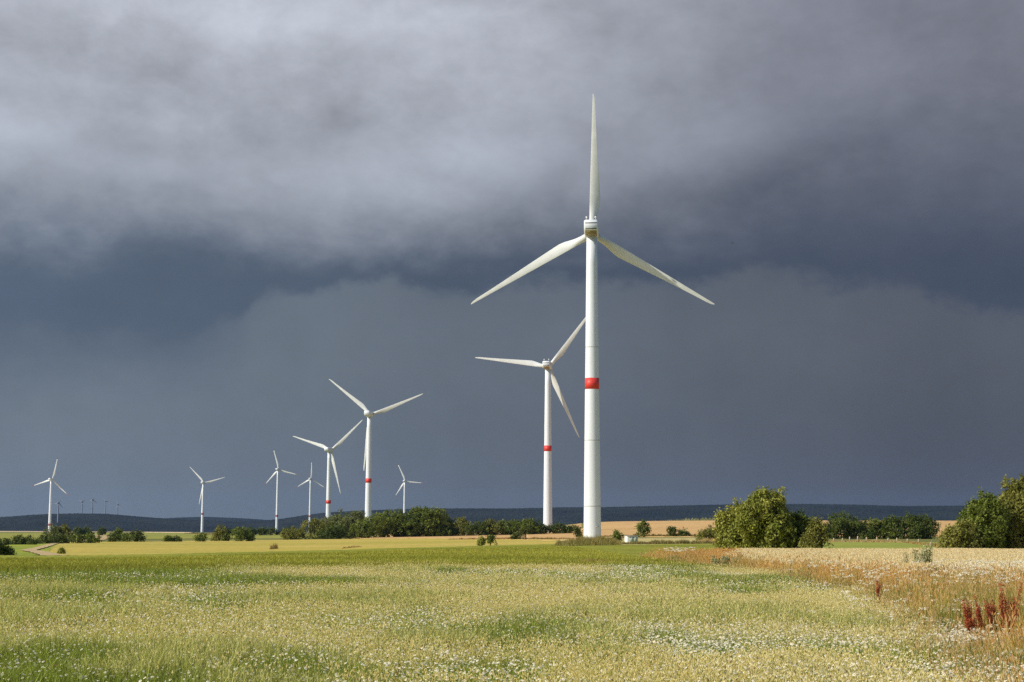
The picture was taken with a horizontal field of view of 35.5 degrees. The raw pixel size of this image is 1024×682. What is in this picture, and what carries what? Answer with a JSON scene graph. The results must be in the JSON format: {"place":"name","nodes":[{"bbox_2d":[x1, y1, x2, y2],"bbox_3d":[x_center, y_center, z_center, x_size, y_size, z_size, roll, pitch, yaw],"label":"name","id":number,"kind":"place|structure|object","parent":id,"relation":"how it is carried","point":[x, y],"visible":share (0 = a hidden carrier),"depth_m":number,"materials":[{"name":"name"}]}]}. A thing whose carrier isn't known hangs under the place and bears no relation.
{"place":"outdoors","nodes":[
{"label":"outdoors","id":0,"kind":"place"},
{"bbox_2d":[7,543,59,554],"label":"pasture","id":1,"kind":"structure","parent":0,"point":[19,550],"depth_m":282.06,"materials":[{"name":"green plant"}]},
{"bbox_2d":[22,543,62,554],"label":"dirt track","id":2,"kind":"structure","parent":0,"point":[35,550],"depth_m":210.69,"materials":[{"name":"beige soil"}]},
{"bbox_2d":[85,534,107,540],"bbox_3d":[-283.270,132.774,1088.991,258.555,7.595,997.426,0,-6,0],"label":"dirt track","id":3,"kind":"structure","parent":0,"point":[104,536],"depth_m":880.78,"materials":[{"name":"beige soil"}]},
{"bbox_2d":[0,531,193,532],"bbox_3d":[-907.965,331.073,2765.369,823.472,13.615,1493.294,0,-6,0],"label":"stubble strip","id":4,"kind":"object","parent":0,"point":[142,532],"visible":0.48,"depth_m":2502.50,"materials":[{"name":"plant"}]},
{"bbox_2d":[0,533,317,540],"bbox_3d":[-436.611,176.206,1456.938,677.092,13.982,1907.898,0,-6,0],"label":"pasture","id":5,"kind":"structure","parent":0,"point":[148,536],"depth_m":1215.42,"materials":[{"name":"plant"}]},
{"bbox_2d":[169,517,261,520],"bbox_3d":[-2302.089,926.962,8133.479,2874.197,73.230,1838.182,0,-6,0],"label":"hills","id":6,"kind":"structure","parent":0,"point":[220,519],"depth_m":8383.77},
{"bbox_2d":[48,538,568,555],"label":"grain field","id":7,"kind":"structure","parent":0,"point":[120,548],"depth_m":330.41,"materials":[{"name":"yellow plant"}]},
{"bbox_2d":[0,544,716,572],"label":"crop field","id":8,"kind":"structure","parent":0,"point":[633,550],"depth_m":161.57,"materials":[{"name":"yellow plant"}]},
{"bbox_2d":[353,532,525,539],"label":"tan strip","id":9,"kind":"object","parent":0,"point":[469,536],"visible":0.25,"depth_m":638.78,"materials":[{"name":"beige plant"}]},
{"bbox_2d":[0,523,939,543],"bbox_3d":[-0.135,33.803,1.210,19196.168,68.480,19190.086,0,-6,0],"label":"ground","id":10,"kind":"structure","parent":0,"point":[830,539],"depth_m":639.22,"materials":[{"name":"soil"}]},
{"bbox_2d":[1,537,13,544],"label":"hedge","id":11,"kind":"object","parent":10,"relation":"on","point":[7,541],"visible":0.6,"depth_m":407.00,"materials":[{"name":"green plant"}]},
{"bbox_2d":[0,539,18,554],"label":"bush","id":12,"kind":"object","parent":10,"relation":"on","point":[5,549],"visible":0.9,"depth_m":141.35,"materials":[{"name":"green plant"}]},
{"bbox_2d":[7,534,41,544],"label":"hedge","id":13,"kind":"object","parent":10,"relation":"on","point":[21,540],"visible":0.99,"depth_m":407.48,"materials":[{"name":"green plant"}]},
{"bbox_2d":[33,457,68,530],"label":"wind turbine","id":14,"kind":"object","parent":10,"relation":"on","point":[50,501],"visible":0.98,"depth_m":2640.99,"materials":[{"name":"white metal"}]},
{"bbox_2d":[36,533,73,543],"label":"hedge","id":15,"kind":"object","parent":10,"relation":"on","point":[46,539],"visible":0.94,"depth_m":448.25,"materials":[{"name":"green plant"}]},
{"bbox_2d":[42,523,67,537],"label":"tree","id":16,"kind":"object","parent":10,"relation":"on","point":[57,529],"visible":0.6,"depth_m":610.98,"materials":[{"name":"green plant"}]},
{"bbox_2d":[55,498,61,522],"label":"wind turbine","id":17,"kind":"object","parent":10,"relation":"on","point":[58,503],"visible":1,"depth_m":4975.74,"materials":[{"name":"grey metal"}]},
{"bbox_2d":[57,546,67,553],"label":"bush","id":18,"kind":"object","parent":10,"relation":"on","point":[61,550],"visible":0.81,"depth_m":162.16,"materials":[{"name":"green plant"}]},
{"bbox_2d":[60,523,75,538],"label":"tree","id":19,"kind":"object","parent":10,"relation":"on","point":[64,527],"visible":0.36,"depth_m":630.50,"materials":[{"name":"green plant"}]},
{"bbox_2d":[71,526,84,534],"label":"tree","id":20,"kind":"object","parent":10,"relation":"on","point":[77,530],"visible":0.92,"depth_m":1436.19,"materials":[{"name":"green plant"}]},
{"bbox_2d":[67,533,90,542],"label":"hedge","id":21,"kind":"object","parent":10,"relation":"on","point":[81,538],"visible":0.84,"depth_m":459.93,"materials":[{"name":"green plant"}]},
{"bbox_2d":[82,525,94,534],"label":"tree","id":22,"kind":"object","parent":10,"relation":"on","point":[88,530],"visible":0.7,"depth_m":1438.52,"materials":[{"name":"green plant"}]},
{"bbox_2d":[83,533,101,542],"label":"hedge","id":23,"kind":"object","parent":10,"relation":"on","point":[93,538],"visible":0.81,"depth_m":469.91,"materials":[{"name":"green plant"}]},
{"bbox_2d":[96,527,106,534],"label":"tree","id":24,"kind":"object","parent":10,"relation":"on","point":[102,530],"visible":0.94,"depth_m":1250.28,"materials":[{"name":"green plant"}]},
{"bbox_2d":[106,531,121,541],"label":"bush","id":25,"kind":"object","parent":10,"relation":"on","point":[115,537],"visible":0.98,"depth_m":538.65,"materials":[{"name":"green plant"}]},
{"bbox_2d":[112,527,122,534],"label":"tree","id":26,"kind":"object","parent":10,"relation":"on","point":[120,532],"visible":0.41,"depth_m":616.87,"materials":[{"name":"green plant"}]},
{"bbox_2d":[121,531,131,541],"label":"bush","id":27,"kind":"object","parent":10,"relation":"on","point":[124,536],"visible":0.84,"depth_m":549.27,"materials":[{"name":"green plant"}]},
{"bbox_2d":[127,530,147,541],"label":"bush","id":28,"kind":"object","parent":10,"relation":"on","point":[138,536],"visible":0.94,"depth_m":539.93,"materials":[{"name":"green plant"}]},
{"bbox_2d":[163,535,176,541],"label":"bush","id":29,"kind":"object","parent":10,"relation":"on","point":[167,538],"visible":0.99,"depth_m":542.54,"materials":[{"name":"green plant"}]},
{"bbox_2d":[171,535,183,541],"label":"bush","id":30,"kind":"object","parent":10,"relation":"on","point":[178,539],"visible":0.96,"depth_m":543.18,"materials":[{"name":"green plant"}]},
{"bbox_2d":[193,531,207,541],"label":"bush","id":31,"kind":"object","parent":10,"relation":"on","point":[200,537],"visible":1,"depth_m":545.73,"materials":[{"name":"green plant"}]},
{"bbox_2d":[190,467,223,531],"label":"wind turbine","id":32,"kind":"object","parent":10,"relation":"on","point":[202,507],"visible":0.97,"depth_m":2784.59,"materials":[{"name":"white metal"}]},
{"bbox_2d":[210,524,226,540],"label":"tree","id":33,"kind":"object","parent":10,"relation":"on","point":[217,533],"visible":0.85,"depth_m":585.09,"materials":[{"name":"green plant"}]},
{"bbox_2d":[221,531,231,540],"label":"bush","id":34,"kind":"object","parent":10,"relation":"on","point":[225,537],"visible":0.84,"depth_m":576.25,"materials":[{"name":"green plant"}]},
{"bbox_2d":[223,527,241,535],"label":"tree row","id":35,"kind":"object","parent":10,"relation":"on","point":[229,531],"visible":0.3,"depth_m":1319.12,"materials":[{"name":"green plant"}]},
{"bbox_2d":[228,526,252,540],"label":"tree","id":36,"kind":"object","parent":10,"relation":"on","point":[242,535],"visible":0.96,"depth_m":556.88,"materials":[{"name":"green plant"}]},
{"bbox_2d":[245,533,255,540],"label":"bush","id":37,"kind":"object","parent":10,"relation":"on","point":[252,536],"visible":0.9,"depth_m":557.65,"materials":[{"name":"green plant"}]},
{"bbox_2d":[246,526,261,534],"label":"tree row","id":38,"kind":"object","parent":10,"relation":"on","point":[254,531],"visible":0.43,"depth_m":1321.90,"materials":[{"name":"green plant"}]},
{"bbox_2d":[256,526,279,534],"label":"tree row","id":39,"kind":"object","parent":10,"relation":"on","point":[264,531],"visible":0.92,"depth_m":1323.37,"materials":[{"name":"green plant"}]},
{"bbox_2d":[266,449,297,530],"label":"wind turbine","id":40,"kind":"object","parent":10,"relation":"on","point":[277,472],"visible":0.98,"depth_m":2838.07,"materials":[{"name":"white metal"}]},
{"bbox_2d":[274,526,301,534],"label":"tree row","id":41,"kind":"object","parent":10,"relation":"on","point":[289,528],"visible":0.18,"depth_m":1326.18,"materials":[{"name":"green plant"}]},
{"bbox_2d":[279,526,308,539],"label":"bush","id":42,"kind":"object","parent":10,"relation":"on","point":[286,534],"visible":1,"depth_m":628.28,"materials":[{"name":"green plant"}]},
{"bbox_2d":[297,461,324,531],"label":"wind turbine","id":43,"kind":"object","parent":10,"relation":"on","point":[310,479],"visible":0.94,"depth_m":3407.19,"materials":[{"name":"white metal"}]},
{"bbox_2d":[298,518,331,538],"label":"tree","id":44,"kind":"object","parent":10,"relation":"on","point":[315,525],"visible":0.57,"depth_m":667.38,"materials":[{"name":"green plant"}]},
{"bbox_2d":[293,419,362,518],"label":"wind turbine","id":45,"kind":"object","parent":10,"relation":"on","point":[329,450],"visible":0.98,"depth_m":1386.77,"materials":[{"name":"white metal"}]},
{"bbox_2d":[315,521,360,538],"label":"tree","id":46,"kind":"object","parent":10,"relation":"on","point":[334,530],"visible":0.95,"depth_m":628.93,"materials":[{"name":"green plant"}]},
{"bbox_2d":[316,508,367,533],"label":"tree","id":47,"kind":"object","parent":10,"relation":"on","point":[346,520],"visible":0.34,"depth_m":746.91,"materials":[{"name":"green plant"}]},
{"bbox_2d":[347,517,376,537],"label":"tree","id":48,"kind":"object","parent":10,"relation":"on","point":[365,529],"visible":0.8,"depth_m":650.72,"materials":[{"name":"green plant"}]},
{"bbox_2d":[329,379,422,520],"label":"wind turbine","id":49,"kind":"object","parent":10,"relation":"on","point":[368,414],"visible":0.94,"depth_m":1093.55,"materials":[{"name":"white metal"}]},
{"bbox_2d":[359,507,410,536],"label":"tree","id":50,"kind":"object","parent":10,"relation":"on","point":[379,521],"visible":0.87,"depth_m":688.71,"materials":[{"name":"green plant"}]},
{"bbox_2d":[389,507,426,536],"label":"tree","id":51,"kind":"object","parent":10,"relation":"on","point":[402,533],"visible":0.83,"depth_m":691.07,"materials":[{"name":"green plant"}]},
{"bbox_2d":[395,463,420,512],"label":"wind turbine","id":52,"kind":"object","parent":10,"relation":"on","point":[404,480],"visible":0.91,"depth_m":3160.42,"materials":[{"name":"white metal"}]},
{"bbox_2d":[401,505,452,536],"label":"tree","id":53,"kind":"object","parent":10,"relation":"on","point":[428,522],"visible":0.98,"depth_m":692.12,"materials":[{"name":"green plant"}]},
{"bbox_2d":[431,513,459,535],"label":"tree","id":54,"kind":"object","parent":10,"relation":"on","point":[455,531],"visible":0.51,"depth_m":703.86,"materials":[{"name":"green plant"}]},
{"bbox_2d":[453,516,471,535],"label":"tree","id":55,"kind":"object","parent":10,"relation":"on","point":[463,524],"visible":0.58,"depth_m":722.81,"materials":[{"name":"green plant"}]},
{"bbox_2d":[462,520,494,535],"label":"bush","id":56,"kind":"object","parent":10,"relation":"on","point":[473,527],"visible":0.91,"depth_m":712.82,"materials":[{"name":"green plant"}]},
{"bbox_2d":[476,535,486,545],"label":"sapling","id":57,"kind":"object","parent":10,"relation":"on","point":[481,541],"visible":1,"depth_m":267.49,"materials":[{"name":"green plant"}]},
{"bbox_2d":[476,517,506,534],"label":"bush","id":58,"kind":"object","parent":10,"relation":"on","point":[495,528],"visible":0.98,"depth_m":712.62,"materials":[{"name":"green plant"}]},
{"bbox_2d":[485,534,497,545],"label":"sapling","id":59,"kind":"object","parent":10,"relation":"on","point":[490,539],"visible":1,"depth_m":267.66,"materials":[{"name":"green plant"}]},
{"bbox_2d":[0,564,1023,681],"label":"daisies","id":60,"kind":"object","parent":10,"relation":"on","point":[697,648],"visible":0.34,"depth_m":18.64,"materials":[{"name":"white plant"}]},
{"bbox_2d":[497,519,526,534],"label":"bush","id":61,"kind":"object","parent":10,"relation":"on","point":[509,529],"visible":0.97,"depth_m":713.25,"materials":[{"name":"green plant"}]},
{"bbox_2d":[510,531,523,538],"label":"shrub","id":62,"kind":"object","parent":10,"relation":"on","point":[516,535],"visible":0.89,"depth_m":466.35,"materials":[{"name":"green plant"}]},
{"bbox_2d":[512,517,543,533],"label":"bush","id":63,"kind":"object","parent":10,"relation":"on","point":[526,524],"visible":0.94,"depth_m":712.17,"materials":[{"name":"green plant"}]},
{"bbox_2d":[475,317,585,525],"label":"wind turbine","id":64,"kind":"object","parent":10,"relation":"on","point":[547,501],"visible":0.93,"depth_m":839.52,"materials":[{"name":"white metal"}]},
{"bbox_2d":[531,518,547,533],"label":"bush","id":65,"kind":"object","parent":10,"relation":"on","point":[541,525],"visible":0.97,"depth_m":714.30,"materials":[{"name":"green plant"}]},
{"bbox_2d":[541,522,566,533],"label":"bush","id":66,"kind":"object","parent":10,"relation":"on","point":[553,528],"visible":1,"depth_m":713.89,"materials":[{"name":"green plant"}]},
{"bbox_2d":[558,524,579,532],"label":"bush","id":67,"kind":"object","parent":10,"relation":"on","point":[569,528],"visible":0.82,"depth_m":712.87,"materials":[{"name":"green plant"}]},
{"bbox_2d":[573,526,582,536],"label":"shrub","id":68,"kind":"object","parent":10,"relation":"on","point":[577,530],"visible":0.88,"depth_m":515.55,"materials":[{"name":"green plant"}]},
{"bbox_2d":[555,534,620,545],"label":"weeds","id":69,"kind":"object","parent":10,"relation":"on","point":[580,540],"visible":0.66,"depth_m":252.70,"materials":[{"name":"green plant"}]},
{"bbox_2d":[471,94,714,536],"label":"wind turbine","id":70,"kind":"object","parent":10,"relation":"on","point":[591,236],"visible":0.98,"depth_m":444.60,"materials":[{"name":"white metal"}]},
{"bbox_2d":[612,529,624,540],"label":"shrub","id":71,"kind":"object","parent":10,"relation":"on","point":[616,534],"visible":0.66,"depth_m":341.37,"materials":[{"name":"green plant"}]},
{"bbox_2d":[625,536,637,542],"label":"transformer box","id":72,"kind":"object","parent":10,"relation":"on","point":[630,538],"visible":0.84,"depth_m":307.97,"materials":[{"name":"metal"}]},
{"bbox_2d":[634,519,651,536],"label":"tree","id":73,"kind":"object","parent":10,"relation":"on","point":[643,529],"visible":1,"depth_m":494.56,"materials":[{"name":"green plant"}]},
{"bbox_2d":[666,525,676,535],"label":"bush","id":74,"kind":"object","parent":10,"relation":"on","point":[671,531],"visible":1,"depth_m":502.96,"materials":[{"name":"green plant"}]},
{"bbox_2d":[677,527,689,535],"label":"bush","id":75,"kind":"object","parent":10,"relation":"on","point":[682,533],"visible":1,"depth_m":502.38,"materials":[{"name":"green plant"}]},
{"bbox_2d":[695,524,717,540],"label":"bush","id":76,"kind":"object","parent":10,"relation":"on","point":[708,533],"visible":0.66,"depth_m":384.02,"materials":[{"name":"green plant"}]},
{"bbox_2d":[709,553,744,565],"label":"tall weed","id":77,"kind":"object","parent":10,"relation":"on","point":[715,560],"visible":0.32,"depth_m":72.59,"materials":[{"name":"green plant"}]},
{"bbox_2d":[712,496,752,550],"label":"tree","id":78,"kind":"object","parent":10,"relation":"on","point":[722,524],"visible":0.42,"depth_m":148.03,"materials":[{"name":"green plant"}]},
{"bbox_2d":[728,485,798,550],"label":"tree","id":79,"kind":"object","parent":10,"relation":"on","point":[763,519],"visible":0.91,"depth_m":145.33,"materials":[{"name":"green plant"}]},
{"bbox_2d":[788,508,823,547],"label":"tree","id":80,"kind":"object","parent":10,"relation":"on","point":[800,524],"visible":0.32,"depth_m":146.82,"materials":[{"name":"green plant"}]},
{"bbox_2d":[797,515,833,547],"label":"shrub","id":81,"kind":"object","parent":10,"relation":"on","point":[814,536],"visible":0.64,"depth_m":143.03,"materials":[{"name":"green plant"}]},
{"bbox_2d":[636,545,1023,681],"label":"dry grass","id":82,"kind":"structure","parent":10,"relation":"on","point":[951,611],"depth_m":23.09,"materials":[{"name":"beige plant"}]},
{"bbox_2d":[659,546,1023,681],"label":"white umbel flowers","id":83,"kind":"object","parent":10,"relation":"on","point":[939,565],"visible":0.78,"depth_m":27.32,"materials":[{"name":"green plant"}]},
{"bbox_2d":[823,511,867,538],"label":"tree","id":84,"kind":"object","parent":10,"relation":"on","point":[838,526],"visible":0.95,"depth_m":440.20,"materials":[{"name":"green plant"}]},
{"bbox_2d":[847,516,885,538],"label":"tree","id":85,"kind":"object","parent":10,"relation":"on","point":[868,534],"visible":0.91,"depth_m":439.58,"materials":[{"name":"green plant"}]},
{"bbox_2d":[723,547,1023,586],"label":"wheat","id":86,"kind":"object","parent":10,"relation":"on","point":[893,555],"visible":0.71,"depth_m":60.78,"materials":[{"name":"beige plant"}]},
{"bbox_2d":[875,579,882,602],"bbox_3d":[6.403,4.458,27.504,0.403,0.783,0.397,-4,-8,32],"label":"dock plant","id":87,"kind":"object","parent":10,"relation":"on","point":[878,589],"visible":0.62,"depth_m":27.48,"materials":[{"name":"brown plant"}]},
{"bbox_2d":[866,516,903,538],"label":"tree","id":88,"kind":"object","parent":10,"relation":"on","point":[877,523],"visible":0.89,"depth_m":439.12,"materials":[{"name":"green plant"}]},
{"bbox_2d":[882,511,928,538],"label":"tree","id":89,"kind":"object","parent":10,"relation":"on","point":[903,526],"visible":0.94,"depth_m":437.19,"materials":[{"name":"green plant"}]},
{"bbox_2d":[903,548,921,572],"bbox_3d":[10.583,6.071,42.298,0.603,1.201,0.453,0,-6,0],"label":"tall weed","id":90,"kind":"object","parent":10,"relation":"on","point":[906,560],"visible":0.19,"depth_m":42.35,"materials":[{"name":"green plant"}]},
{"bbox_2d":[906,513,941,538],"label":"tree","id":91,"kind":"object","parent":10,"relation":"on","point":[928,525],"visible":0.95,"depth_m":436.16,"materials":[{"name":"green plant"}]},
{"bbox_2d":[914,540,933,571],"bbox_3d":[10.651,5.827,41.245,0.526,1.419,0.501,-2,-7,21],"label":"tall weed","id":92,"kind":"object","parent":10,"relation":"on","point":[927,555],"visible":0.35,"depth_m":41.24,"materials":[{"name":"green plant"}]},
{"bbox_2d":[935,517,984,547],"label":"shrub","id":93,"kind":"object","parent":10,"relation":"on","point":[961,534],"visible":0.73,"depth_m":138.77,"materials":[{"name":"green plant"}]},
{"bbox_2d":[959,597,979,645],"bbox_3d":[5.754,3.565,19.946,0.448,0.749,0.447,0,-6,0],"label":"dock plant","id":94,"kind":"object","parent":10,"relation":"on","point":[968,616],"visible":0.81,"depth_m":19.91,"materials":[{"name":"red plant"}]},
{"bbox_2d":[964,594,1001,637],"bbox_3d":[5.959,3.573,20.203,0.383,0.791,0.427,-5,-8,41],"label":"dock plant","id":95,"kind":"object","parent":10,"relation":"on","point":[978,614],"visible":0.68,"depth_m":20.16,"materials":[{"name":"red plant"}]},
{"bbox_2d":[954,486,1014,548],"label":"tree","id":96,"kind":"object","parent":10,"relation":"on","point":[987,515],"visible":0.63,"depth_m":141.70,"materials":[{"name":"green plant"}]},
{"bbox_2d":[977,598,1007,636],"bbox_3d":[6.106,3.610,20.277,0.483,0.732,0.383,2,-7,-15],"label":"dock plant","id":97,"kind":"object","parent":10,"relation":"on","point":[989,608],"visible":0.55,"depth_m":20.31,"materials":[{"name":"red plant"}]},
{"bbox_2d":[991,581,1022,637],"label":"dock plant","id":98,"kind":"object","parent":10,"relation":"on","point":[1001,606],"visible":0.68,"depth_m":20.04,"materials":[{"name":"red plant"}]},
{"bbox_2d":[996,472,1023,548],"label":"tree","id":99,"kind":"object","parent":10,"relation":"on","point":[1012,497],"visible":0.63,"depth_m":144.51,"materials":[{"name":"green plant"}]},
{"bbox_2d":[0,504,971,532],"bbox_3d":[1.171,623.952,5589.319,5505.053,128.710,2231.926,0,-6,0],"label":"hills","id":100,"kind":"structure","parent":0,"point":[127,523],"depth_m":5560.64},
{"bbox_2d":[0,557,1020,681],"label":"meadow grass","id":101,"kind":"structure","parent":0,"point":[32,668],"depth_m":20.95,"materials":[{"name":"green plant"}]},
{"bbox_2d":[0,0,1023,519],"label":"sky","id":102,"kind":"structure","parent":0,"point":[214,214],"materials":[{"name":"grey"}]},
{"bbox_2d":[187,517,938,563],"bbox_3d":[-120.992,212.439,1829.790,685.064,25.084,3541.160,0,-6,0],"label":"field margin","id":103,"kind":"object","parent":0,"point":[681,541],"visible":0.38,"depth_m":330.78,"materials":[{"name":"beige plant"}]},
{"bbox_2d":[560,537,698,544],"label":"barley strip","id":104,"kind":"object","parent":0,"point":[690,539],"visible":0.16,"depth_m":414.88,"materials":[{"name":"beige plant"}]},
{"bbox_2d":[524,520,956,540],"bbox_3d":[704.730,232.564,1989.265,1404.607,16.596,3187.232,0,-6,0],"label":"stubble field","id":105,"kind":"structure","parent":0,"point":[628,527],"depth_m":873.44,"materials":[{"name":"beige plant"}]},
{"bbox_2d":[823,541,938,548],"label":"paddock","id":106,"kind":"structure","parent":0,"point":[872,545],"depth_m":284.99,"materials":[{"name":"plant"}]}
]}

